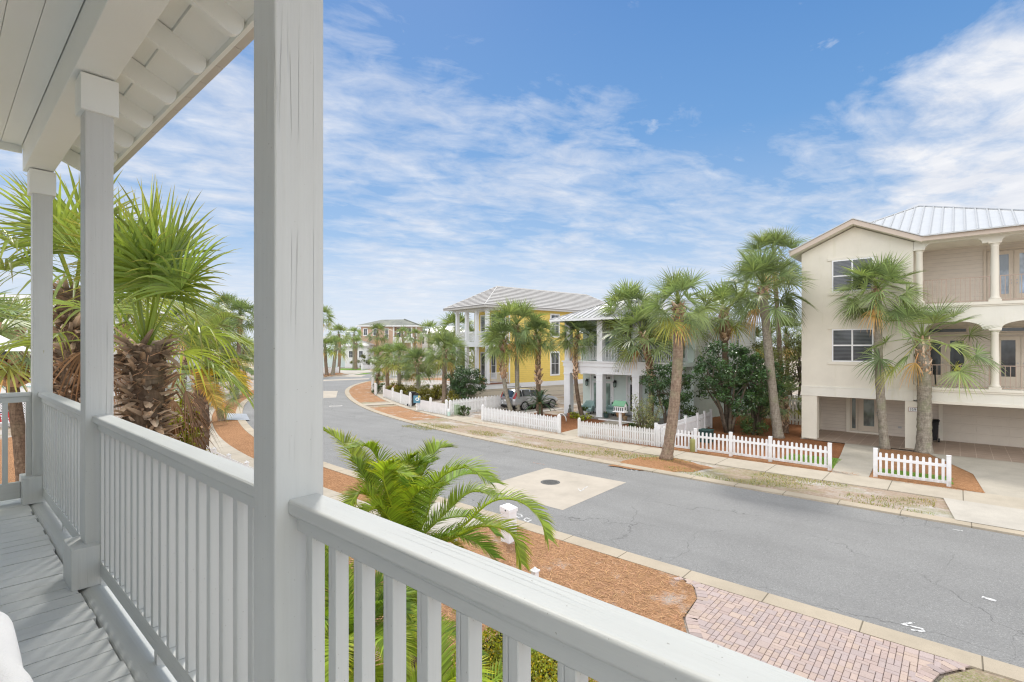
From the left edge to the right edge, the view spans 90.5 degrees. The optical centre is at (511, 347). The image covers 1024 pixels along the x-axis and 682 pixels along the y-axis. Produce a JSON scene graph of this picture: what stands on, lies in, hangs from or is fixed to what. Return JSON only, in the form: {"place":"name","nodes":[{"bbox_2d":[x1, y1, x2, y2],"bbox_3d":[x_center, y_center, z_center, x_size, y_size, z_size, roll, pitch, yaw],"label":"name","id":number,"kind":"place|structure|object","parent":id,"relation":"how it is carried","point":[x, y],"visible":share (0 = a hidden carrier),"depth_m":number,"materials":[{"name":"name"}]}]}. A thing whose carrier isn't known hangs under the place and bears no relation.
{"place":"outdoors","nodes":[
{"label":"outdoors","id":0,"kind":"place"},
{"bbox_2d":[186,386,379,515],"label":"sidewalk","id":1,"kind":"structure","parent":0,"point":[222,446],"depth_m":23.47,"materials":[{"name":"beige concrete"}]},
{"bbox_2d":[0,0,814,681],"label":"porch","id":2,"kind":"object","parent":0,"point":[132,552],"visible":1,"depth_m":1.92,"materials":[{"name":"paint"}]},
{"bbox_3d":[-1.613,0.971,1.061,1.210,0.901,0.789,0,0,41],"label":"wicker chair","id":3,"kind":"object","parent":2,"relation":"on","visible":0},
{"bbox_2d":[0,612,32,681],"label":"throw","id":4,"kind":"object","parent":3,"relation":"on","point":[12,669],"visible":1,"depth_m":1.38,"materials":[{"name":"white fabric"}]},
{"bbox_2d":[401,380,449,395],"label":"sand lot","id":5,"kind":"structure","parent":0,"point":[436,382],"depth_m":71.67,"materials":[{"name":"beige sand"}]},
{"bbox_2d":[435,311,473,356],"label":"palm tree","id":6,"kind":"object","parent":5,"relation":"on","point":[450,318],"visible":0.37,"depth_m":59.54,"materials":[{"name":"green plant"}]},
{"bbox_2d":[421,502,492,533],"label":"sidewalk","id":7,"kind":"structure","parent":0,"point":[450,521],"depth_m":14.22,"materials":[{"name":"concrete"}]},
{"bbox_2d":[0,350,1018,681],"bbox_3d":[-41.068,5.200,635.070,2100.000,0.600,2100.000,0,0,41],"label":"ground","id":8,"kind":"structure","parent":0,"point":[556,412],"depth_m":41.74,"materials":[{"name":"brown soil"}]},
{"bbox_2d":[0,437,14,483],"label":"mulch bed","id":9,"kind":"object","parent":8,"relation":"on","point":[11,472],"depth_m":21.57,"materials":[{"name":"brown wood"}]},
{"bbox_2d":[0,275,30,375],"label":"palm tree","id":10,"kind":"object","parent":8,"relation":"on","point":[9,320],"visible":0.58,"depth_m":13.10,"materials":[{"name":"green plant"}]},
{"bbox_2d":[0,293,55,481],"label":"palm tree","id":11,"kind":"object","parent":8,"relation":"on","point":[12,380],"visible":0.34,"depth_m":16.91,"materials":[{"name":"green plant"}]},
{"bbox_2d":[0,295,200,395],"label":"house","id":12,"kind":"structure","parent":8,"relation":"on","point":[24,296],"depth_m":57.17,"materials":[{"name":"white paint"}]},
{"bbox_2d":[153,300,221,406],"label":"palm tree","id":13,"kind":"object","parent":8,"relation":"on","point":[184,360],"visible":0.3,"depth_m":41.77,"materials":[{"name":"green plant"}]},
{"bbox_2d":[165,365,228,408],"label":"palm tree","id":14,"kind":"object","parent":8,"relation":"on","point":[179,384],"visible":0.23,"depth_m":30.62,"materials":[{"name":"green plant"}]},
{"bbox_2d":[175,304,243,364],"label":"palm tree","id":15,"kind":"object","parent":8,"relation":"on","point":[226,337],"visible":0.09,"depth_m":45.80,"materials":[{"name":"green plant"}]},
{"bbox_2d":[166,308,253,450],"bbox_3d":[-11.755,1.576,20.044,4.844,6.648,2.658,0,0,12],"label":"palm tree","id":16,"kind":"object","parent":8,"relation":"on","point":[200,388],"visible":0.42,"depth_m":20.18,"materials":[{"name":"green plant"}]},
{"bbox_2d":[165,372,217,454],"bbox_3d":[-4.848,1.873,7.325,1.271,3.066,1.278,0,0,41],"label":"vine","id":17,"kind":"object","parent":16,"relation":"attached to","point":[188,416],"visible":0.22,"depth_m":7.34,"materials":[{"name":"plant"}]},
{"bbox_2d":[191,378,244,422],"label":"palm tree","id":18,"kind":"object","parent":8,"relation":"on","point":[219,413],"visible":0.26,"depth_m":33.81,"materials":[{"name":"green plant"}]},
{"bbox_2d":[207,291,251,392],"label":"palm tree","id":19,"kind":"object","parent":8,"relation":"on","point":[220,301],"visible":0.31,"depth_m":55.32,"materials":[{"name":"green plant"}]},
{"bbox_2d":[212,390,432,502],"bbox_3d":[-21.004,4.866,45.569,9.082,0.001,70.288,0,0,-25],"label":"mulch bed","id":20,"kind":"object","parent":8,"relation":"on","point":[235,434],"visible":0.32,"depth_m":25.83,"materials":[{"name":"brown wood"}]},
{"bbox_2d":[216,295,253,397],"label":"palm tree","id":21,"kind":"object","parent":20,"relation":"on","point":[239,305],"visible":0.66,"depth_m":47.98,"materials":[{"name":"green plant"}]},
{"bbox_2d":[223,333,253,392],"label":"palm tree","id":22,"kind":"object","parent":20,"relation":"on","point":[244,353],"visible":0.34,"depth_m":54.01,"materials":[{"name":"green plant"}]},
{"bbox_2d":[323,333,348,374],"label":"palm tree","id":23,"kind":"object","parent":8,"relation":"on","point":[337,339],"visible":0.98,"depth_m":91.71,"materials":[{"name":"green plant"}]},
{"bbox_2d":[325,324,352,372],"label":"palm tree","id":24,"kind":"object","parent":8,"relation":"on","point":[338,327],"visible":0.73,"depth_m":99.88,"materials":[{"name":"green plant"}]},
{"bbox_2d":[341,340,374,367],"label":"house","id":25,"kind":"structure","parent":8,"relation":"on","point":[360,352],"depth_m":126.00,"materials":[{"name":"white paint"}]},
{"bbox_2d":[349,381,384,401],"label":"mulch bed","id":26,"kind":"object","parent":8,"relation":"on","point":[361,392],"visible":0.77,"depth_m":54.18,"materials":[{"name":"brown wood"}]},
{"bbox_2d":[364,322,392,354],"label":"palm tree","id":27,"kind":"object","parent":8,"relation":"on","point":[379,325],"visible":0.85,"depth_m":126.47,"materials":[{"name":"green plant"}]},
{"bbox_2d":[370,340,402,388],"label":"palm tree","id":28,"kind":"object","parent":8,"relation":"on","point":[386,347],"visible":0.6,"depth_m":58.90,"materials":[{"name":"green plant"}]},
{"bbox_2d":[356,319,425,364],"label":"brown house","id":29,"kind":"structure","parent":8,"relation":"on","point":[393,325],"depth_m":132.00,"materials":[{"name":"beige paint"}]},
{"bbox_2d":[380,338,414,385],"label":"palm tree","id":30,"kind":"object","parent":8,"relation":"on","point":[398,348],"visible":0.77,"depth_m":55.08,"materials":[{"name":"green plant"}]},
{"bbox_2d":[383,385,411,406],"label":"picket fence","id":31,"kind":"object","parent":8,"relation":"on","point":[402,398],"visible":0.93,"depth_m":45.05,"materials":[{"name":"white paint"}]},
{"bbox_2d":[372,406,440,420],"bbox_3d":[-8.216,4.864,38.185,2.492,0.001,8.853,0,0,-33],"label":"mulch bed","id":32,"kind":"object","parent":8,"relation":"on","point":[403,413],"visible":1,"depth_m":37.64,"materials":[{"name":"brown wood"}]},
{"bbox_2d":[395,345,438,389],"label":"palm tree","id":33,"kind":"object","parent":8,"relation":"on","point":[416,354],"visible":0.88,"depth_m":50.15,"materials":[{"name":"green plant"}]},
{"bbox_2d":[416,320,440,366],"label":"palm tree","id":34,"kind":"object","parent":8,"relation":"on","point":[430,324],"visible":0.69,"depth_m":97.95,"materials":[{"name":"green plant"}]},
{"bbox_2d":[418,397,447,414],"bbox_3d":[-6.026,4.310,38.183,0.204,1.180,4.174,0,0,-39],"label":"picket fence","id":35,"kind":"object","parent":8,"relation":"on","point":[433,407],"visible":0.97,"depth_m":37.94,"materials":[{"name":"white paint"}]},
{"bbox_2d":[422,327,471,401],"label":"palm tree","id":36,"kind":"object","parent":8,"relation":"on","point":[433,357],"visible":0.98,"depth_m":45.25,"materials":[{"name":"green plant"}]},
{"bbox_2d":[444,365,487,399],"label":"round tree","id":37,"kind":"object","parent":8,"relation":"on","point":[458,383],"visible":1,"depth_m":41.80,"materials":[{"name":"green plant"}]},
{"bbox_2d":[449,394,505,414],"bbox_3d":[-1.723,4.297,39.450,0.177,1.206,8.168,0,0,43],"label":"picket fence","id":38,"kind":"object","parent":8,"relation":"on","point":[474,404],"visible":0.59,"depth_m":38.48,"materials":[{"name":"white paint"}]},
{"bbox_2d":[476,318,529,411],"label":"palm tree","id":39,"kind":"object","parent":8,"relation":"on","point":[501,353],"visible":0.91,"depth_m":38.60,"materials":[{"name":"green plant"}]},
{"bbox_2d":[325,521,696,681],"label":"mulch bed","id":40,"kind":"object","parent":8,"relation":"on","point":[586,587],"visible":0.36,"depth_m":10.69,"materials":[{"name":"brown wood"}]},
{"bbox_2d":[0,164,229,417],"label":"palm tree","id":41,"kind":"object","parent":40,"relation":"on","point":[67,376],"visible":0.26,"depth_m":7.29,"materials":[{"name":"green plant"}]},
{"bbox_2d":[0,174,253,439],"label":"palm tree","id":42,"kind":"object","parent":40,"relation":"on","point":[145,266],"visible":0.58,"depth_m":5.70,"materials":[{"name":"green plant"}]},
{"bbox_2d":[325,544,489,681],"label":"palm tree","id":43,"kind":"object","parent":40,"relation":"on","point":[411,644],"visible":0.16,"depth_m":4.74,"materials":[{"name":"green plant"}]},
{"bbox_2d":[323,426,558,674],"bbox_3d":[-1.017,2.964,6.288,3.036,3.871,2.203,0,0,-11],"label":"palm tree","id":44,"kind":"object","parent":40,"relation":"on","point":[403,484],"visible":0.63,"depth_m":6.29,"materials":[{"name":"green plant"}]},
{"bbox_2d":[406,604,557,681],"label":"palm tree","id":45,"kind":"object","parent":40,"relation":"on","point":[447,664],"visible":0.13,"depth_m":4.44,"materials":[{"name":"green plant"}]},
{"bbox_2d":[500,503,517,543],"bbox_3d":[-0.090,4.436,12.776,0.330,0.929,0.353,0,0,41],"label":"post box","id":46,"kind":"object","parent":40,"relation":"on","point":[509,510],"visible":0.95,"depth_m":12.68,"materials":[{"name":"white plastic"}]},
{"bbox_2d":[451,627,594,681],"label":"hedge","id":47,"kind":"object","parent":40,"relation":"on","point":[544,668],"visible":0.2,"depth_m":6.14,"materials":[{"name":"green plant"}]},
{"bbox_2d":[465,402,582,418],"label":"gravel drive","id":48,"kind":"structure","parent":8,"relation":"on","point":[560,405],"depth_m":40.16,"materials":[{"name":"beige gravel"}]},
{"bbox_2d":[478,296,553,410],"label":"palm tree","id":49,"kind":"object","parent":48,"relation":"on","point":[522,311],"visible":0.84,"depth_m":38.70,"materials":[{"name":"green plant"}]},
{"bbox_2d":[501,386,557,409],"bbox_3d":[1.474,3.985,41.166,4.940,1.785,2.280,0,0,-39],"label":"parked car","id":50,"kind":"object","parent":48,"relation":"on","point":[521,400],"visible":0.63,"depth_m":39.83,"materials":[{"name":"silver metal"}]},
{"bbox_2d":[517,317,562,410],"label":"palm tree","id":51,"kind":"object","parent":48,"relation":"on","point":[534,326],"visible":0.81,"depth_m":39.08,"materials":[{"name":"green plant"}]},
{"bbox_2d":[510,413,604,432],"bbox_3d":[1.960,4.866,33.491,7.263,0.001,6.883,0,0,41],"label":"mulch bed","id":52,"kind":"object","parent":8,"relation":"on","point":[570,423],"visible":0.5,"depth_m":33.56,"materials":[{"name":"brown wood"}]},
{"bbox_2d":[481,404,560,432],"bbox_3d":[0.371,4.345,31.520,0.175,1.110,7.066,0,0,-42],"label":"picket fence","id":53,"kind":"object","parent":52,"relation":"on","point":[522,419],"visible":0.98,"depth_m":31.22,"materials":[{"name":"white paint"}]},
{"bbox_2d":[525,388,555,417],"bbox_3d":[1.999,3.827,35.216,2.567,2.146,2.538,0,0,41],"label":"cycad","id":54,"kind":"object","parent":52,"relation":"on","point":[540,402],"visible":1,"depth_m":35.09,"materials":[{"name":"green plant"}]},
{"bbox_2d":[550,315,605,414],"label":"palm tree","id":55,"kind":"object","parent":8,"relation":"on","point":[577,326],"visible":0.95,"depth_m":35.85,"materials":[{"name":"green plant"}]},
{"bbox_2d":[594,278,656,382],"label":"palm tree","id":56,"kind":"object","parent":8,"relation":"on","point":[627,292],"visible":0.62,"depth_m":33.93,"materials":[{"name":"green plant"}]},
{"bbox_2d":[236,367,1023,681],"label":"kerb","id":57,"kind":"structure","parent":8,"relation":"on","point":[996,667],"depth_m":9.62,"materials":[{"name":"beige concrete"}]},
{"bbox_2d":[599,299,683,420],"bbox_3d":[8.139,0.870,32.074,4.790,8.114,5.251,0,0,-38],"label":"palm tree","id":58,"kind":"object","parent":8,"relation":"on","point":[631,349],"visible":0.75,"depth_m":31.85,"materials":[{"name":"green plant"}]},
{"bbox_2d":[594,425,697,447],"bbox_3d":[7.331,4.865,28.576,4.975,0.001,6.844,0,0,41],"label":"mulch bed","id":59,"kind":"object","parent":8,"relation":"on","point":[638,437],"visible":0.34,"depth_m":27.56,"materials":[{"name":"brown wood"}]},
{"bbox_2d":[578,418,665,446],"bbox_3d":[5.563,4.360,26.294,4.986,1.080,0.134,0,0,40],"label":"picket fence","id":60,"kind":"object","parent":59,"relation":"on","point":[585,429],"visible":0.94,"depth_m":26.19,"materials":[{"name":"paint"}]},
{"bbox_2d":[630,393,665,437],"bbox_3d":[7.208,3.636,27.204,2.020,2.542,1.708,0,0,41],"label":"oleander","id":61,"kind":"object","parent":59,"relation":"on","point":[648,421],"visible":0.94,"depth_m":27.10,"materials":[{"name":"green plant"}]},
{"bbox_2d":[654,409,712,445],"bbox_3d":[9.661,4.320,28.118,0.142,1.160,7.642,0,0,41],"label":"picket fence","id":62,"kind":"object","parent":59,"relation":"on","point":[701,421],"visible":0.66,"depth_m":28.90,"materials":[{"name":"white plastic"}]},
{"bbox_2d":[349,380,954,518],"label":"verge","id":63,"kind":"structure","parent":8,"relation":"on","point":[940,508],"depth_m":19.22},
{"bbox_2d":[549,292,761,424],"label":"white house","id":64,"kind":"structure","parent":8,"relation":"on","point":[600,390],"depth_m":35.19,"materials":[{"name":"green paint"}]},
{"bbox_2d":[608,457,711,471],"bbox_3d":[6.312,4.860,21.032,3.493,0.001,3.192,0,0,41],"label":"mulch bed","id":65,"kind":"object","parent":8,"relation":"on","point":[655,464],"visible":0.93,"depth_m":21.15,"materials":[{"name":"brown wood"}]},
{"bbox_2d":[637,267,732,459],"bbox_3d":[7.161,0.687,22.140,4.141,8.538,3.731,0,0,41],"label":"palm tree","id":66,"kind":"object","parent":65,"relation":"on","point":[678,284],"visible":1,"depth_m":22.01,"materials":[{"name":"green plant"}]},
{"bbox_2d":[345,375,1023,536],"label":"kerb","id":67,"kind":"structure","parent":8,"relation":"on","point":[951,521],"depth_m":17.74,"materials":[{"name":"beige concrete"}]},
{"bbox_2d":[594,416,844,464],"bbox_3d":[12.521,4.870,29.642,12.865,0.001,15.250,0,0,41],"label":"mulch bed","id":68,"kind":"object","parent":8,"relation":"on","point":[794,435],"visible":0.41,"depth_m":26.69,"materials":[{"name":"brown wood"}]},
{"bbox_2d":[639,361,695,423],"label":"garden tree","id":69,"kind":"object","parent":68,"relation":"on","point":[665,383],"visible":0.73,"depth_m":29.51,"materials":[{"name":"green plant"}]},
{"bbox_2d":[689,278,758,415],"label":"palm tree","id":70,"kind":"object","parent":68,"relation":"on","point":[723,329],"visible":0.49,"depth_m":32.41,"materials":[{"name":"green plant"}]},
{"bbox_2d":[711,244,820,438],"bbox_3d":[13.668,-0.376,27.479,5.143,10.636,5.556,0,0,-16],"label":"palm tree","id":71,"kind":"object","parent":68,"relation":"on","point":[758,264],"visible":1,"depth_m":27.36,"materials":[{"name":"green plant"}]},
{"bbox_2d":[774,331,801,421],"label":"garden tree","id":72,"kind":"object","parent":68,"relation":"on","point":[798,367],"visible":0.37,"depth_m":33.26,"materials":[{"name":"green plant"}]},
{"bbox_2d":[683,339,777,432],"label":"garden tree","id":73,"kind":"object","parent":8,"relation":"on","point":[720,375],"visible":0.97,"depth_m":28.64,"materials":[{"name":"green plant"}]},
{"bbox_2d":[736,417,770,435],"bbox_3d":[13.474,4.469,28.346,1.361,1.146,1.724,0,0,-30],"label":"shrub","id":74,"kind":"object","parent":8,"relation":"on","point":[745,428],"visible":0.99,"depth_m":28.31,"materials":[{"name":"green plant"}]},
{"bbox_2d":[674,448,832,471],"bbox_3d":[10.059,4.863,22.331,7.064,0.001,1.095,0,0,41],"label":"mulch bed","id":75,"kind":"object","parent":8,"relation":"on","point":[777,463],"visible":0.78,"depth_m":21.92,"materials":[{"name":"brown wood"}]},
{"bbox_2d":[657,424,831,470],"bbox_3d":[9.972,4.340,22.616,7.373,1.120,0.236,0,0,42],"label":"picket fence","id":76,"kind":"object","parent":75,"relation":"on","point":[768,444],"visible":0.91,"depth_m":21.93,"materials":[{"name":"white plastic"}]},
{"bbox_2d":[720,354,792,429],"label":"garden tree","id":77,"kind":"object","parent":8,"relation":"on","point":[759,413],"visible":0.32,"depth_m":30.06,"materials":[{"name":"green plant"}]},
{"bbox_2d":[736,340,800,414],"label":"garden tree","id":78,"kind":"object","parent":8,"relation":"on","point":[758,346],"visible":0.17,"depth_m":37.13,"materials":[{"name":"green plant"}]},
{"bbox_2d":[731,226,810,400],"bbox_3d":[18.946,-2.039,36.905,5.680,13.881,5.367,0,0,41],"label":"palm tree","id":79,"kind":"object","parent":8,"relation":"on","point":[775,238],"visible":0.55,"depth_m":36.55,"materials":[{"name":"green plant"}]},
{"bbox_2d":[756,379,801,432],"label":"palm tree","id":80,"kind":"object","parent":8,"relation":"on","point":[784,407],"visible":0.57,"depth_m":28.93,"materials":[{"name":"green plant"}]},
{"bbox_2d":[758,313,801,407],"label":"palm tree","id":81,"kind":"object","parent":8,"relation":"on","point":[786,333],"visible":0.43,"depth_m":40.43,"materials":[{"name":"green plant"}]},
{"bbox_2d":[827,250,930,449],"bbox_3d":[17.651,0.110,24.521,4.246,9.637,4.599,0,0,41],"label":"palm tree","id":82,"kind":"object","parent":8,"relation":"on","point":[886,269],"visible":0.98,"depth_m":24.29,"materials":[{"name":"green plant"}]},
{"bbox_2d":[788,205,1023,448],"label":"beige house","id":83,"kind":"structure","parent":8,"relation":"on","point":[968,254],"depth_m":25.31,"materials":[{"name":"paint"}]},
{"bbox_2d":[828,326,873,364],"bbox_3d":[17.459,-0.120,26.024,2.180,1.980,0.048,0,0,41],"label":"window","id":84,"kind":"structure","parent":83,"relation":"in","point":[847,341],"depth_m":26.06,"materials":[{"name":"grey glass"}]},
{"bbox_2d":[828,254,877,295],"bbox_3d":[17.459,-3.725,26.024,2.180,1.950,0.048,0,0,41],"label":"window","id":85,"kind":"structure","parent":83,"relation":"in","point":[839,277],"depth_m":26.25,"materials":[{"name":"glass"}]},
{"bbox_2d":[850,398,857,429],"bbox_3d":[19.651,3.750,29.156,0.360,1.900,0.047,0,0,41],"label":"window","id":86,"kind":"structure","parent":83,"relation":"in","point":[853,401],"depth_m":29.14,"materials":[{"name":"glass"}]},
{"bbox_2d":[858,398,877,431],"bbox_3d":[20.173,3.745,28.675,1.000,1.990,0.083,0,0,41],"label":"door","id":87,"kind":"structure","parent":83,"relation":"in","point":[867,408],"depth_m":28.73,"materials":[{"name":"beige paint"}]},
{"bbox_2d":[925,337,944,383],"bbox_3d":[21.467,0.635,25.807,0.890,2.410,0.083,0,0,41],"label":"door","id":88,"kind":"structure","parent":83,"relation":"in","point":[934,355],"depth_m":25.71,"materials":[{"name":"beige paint"}]},
{"bbox_2d":[945,336,968,384],"bbox_3d":[22.132,0.635,25.223,0.880,2.410,0.083,0,0,41],"label":"door","id":89,"kind":"structure","parent":83,"relation":"in","point":[953,355],"depth_m":25.30,"materials":[{"name":"beige paint"}]},
{"bbox_2d":[939,404,1023,446],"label":"garage door","id":90,"kind":"structure","parent":83,"relation":"in","point":[952,417],"depth_m":25.57,"materials":[{"name":"paint"}]},
{"bbox_2d":[987,249,1013,301],"bbox_3d":[23.297,-3.370,24.200,0.940,2.560,0.083,0,0,41],"label":"door","id":91,"kind":"structure","parent":83,"relation":"in","point":[1006,257],"depth_m":24.10,"materials":[{"name":"beige paint"}]},
{"bbox_2d":[999,336,1020,386],"bbox_3d":[23.503,0.635,24.018,0.850,2.410,0.083,0,0,41],"label":"door","id":92,"kind":"structure","parent":83,"relation":"in","point":[1009,346],"depth_m":23.99,"materials":[{"name":"beige paint"}]},
{"bbox_2d":[1014,248,1023,299],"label":"door","id":93,"kind":"structure","parent":83,"relation":"in","point":[1018,253],"depth_m":23.80,"materials":[{"name":"beige paint"}]},
{"bbox_2d":[869,449,984,492],"bbox_3d":[16.769,4.867,20.642,3.706,0.001,7.519,0,0,41],"label":"mulch bed","id":94,"kind":"object","parent":8,"relation":"on","point":[964,479],"visible":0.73,"depth_m":19.66,"materials":[{"name":"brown wood"}]},
{"bbox_2d":[873,448,951,486],"bbox_3d":[14.548,4.340,18.500,2.250,1.120,0.148,0,0,39],"label":"picket fence","id":95,"kind":"object","parent":94,"relation":"on","point":[917,462],"visible":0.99,"depth_m":18.47,"materials":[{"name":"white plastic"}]},
{"bbox_2d":[853,296,1007,453],"bbox_3d":[19.030,1.178,23.677,5.776,7.467,5.495,0,0,-26],"label":"palm tree","id":96,"kind":"object","parent":8,"relation":"on","point":[923,371],"visible":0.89,"depth_m":23.43,"materials":[{"name":"green plant"}]},
{"bbox_2d":[939,668,1016,681],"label":"verge","id":97,"kind":"structure","parent":8,"relation":"on","point":[974,675],"depth_m":7.50,"materials":[{"name":"beige sand"}]},
{"bbox_2d":[0,0,1023,349],"label":"sky","id":98,"kind":"structure","parent":0,"point":[471,148],"materials":[{"name":"blue"}]},
{"bbox_2d":[443,286,604,399],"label":"yellow house","id":99,"kind":"structure","parent":0,"point":[553,304],"depth_m":51.37,"materials":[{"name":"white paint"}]},
{"bbox_2d":[550,351,559,375],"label":"window","id":100,"kind":"structure","parent":99,"relation":"in","point":[554,363],"depth_m":52.68,"materials":[{"name":"white paint"}]},
{"bbox_2d":[243,368,1023,667],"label":"road","id":101,"kind":"structure","parent":0,"point":[936,581],"depth_m":12.96,"materials":[{"name":"grey asphalt"}]},
{"bbox_2d":[479,468,625,509],"bbox_3d":[1.508,4.889,18.042,3.650,0.001,4.100,0,0,41],"label":"concrete pad","id":102,"kind":"object","parent":101,"relation":"on","point":[565,493],"visible":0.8,"depth_m":17.90,"materials":[{"name":"beige concrete"}]},
{"bbox_2d":[371,380,1023,509],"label":"sidewalk","id":103,"kind":"structure","parent":0,"point":[933,491],"depth_m":20.36,"materials":[{"name":"beige concrete"}]},
{"bbox_2d":[674,577,969,681],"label":"driveway","id":104,"kind":"structure","parent":0,"point":[749,627],"depth_m":8.32,"materials":[{"name":"brick"}]},
{"bbox_2d":[832,443,879,476],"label":"driveway","id":105,"kind":"structure","parent":0,"point":[857,459],"depth_m":21.87,"materials":[{"name":"concrete"}]},
{"bbox_2d":[803,429,1023,462],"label":"porch floor","id":106,"kind":"structure","parent":0,"point":[991,452],"depth_m":24.96,"materials":[{"name":"beige tile"}]},
{"bbox_2d":[931,454,1023,497],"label":"driveway","id":107,"kind":"structure","parent":0,"point":[1002,478],"depth_m":19.61,"materials":[{"name":"concrete"}]},
{"bbox_2d":[944,498,1023,530],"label":"driveway","id":108,"kind":"structure","parent":0,"point":[992,515],"depth_m":14.72,"materials":[{"name":"concrete"}]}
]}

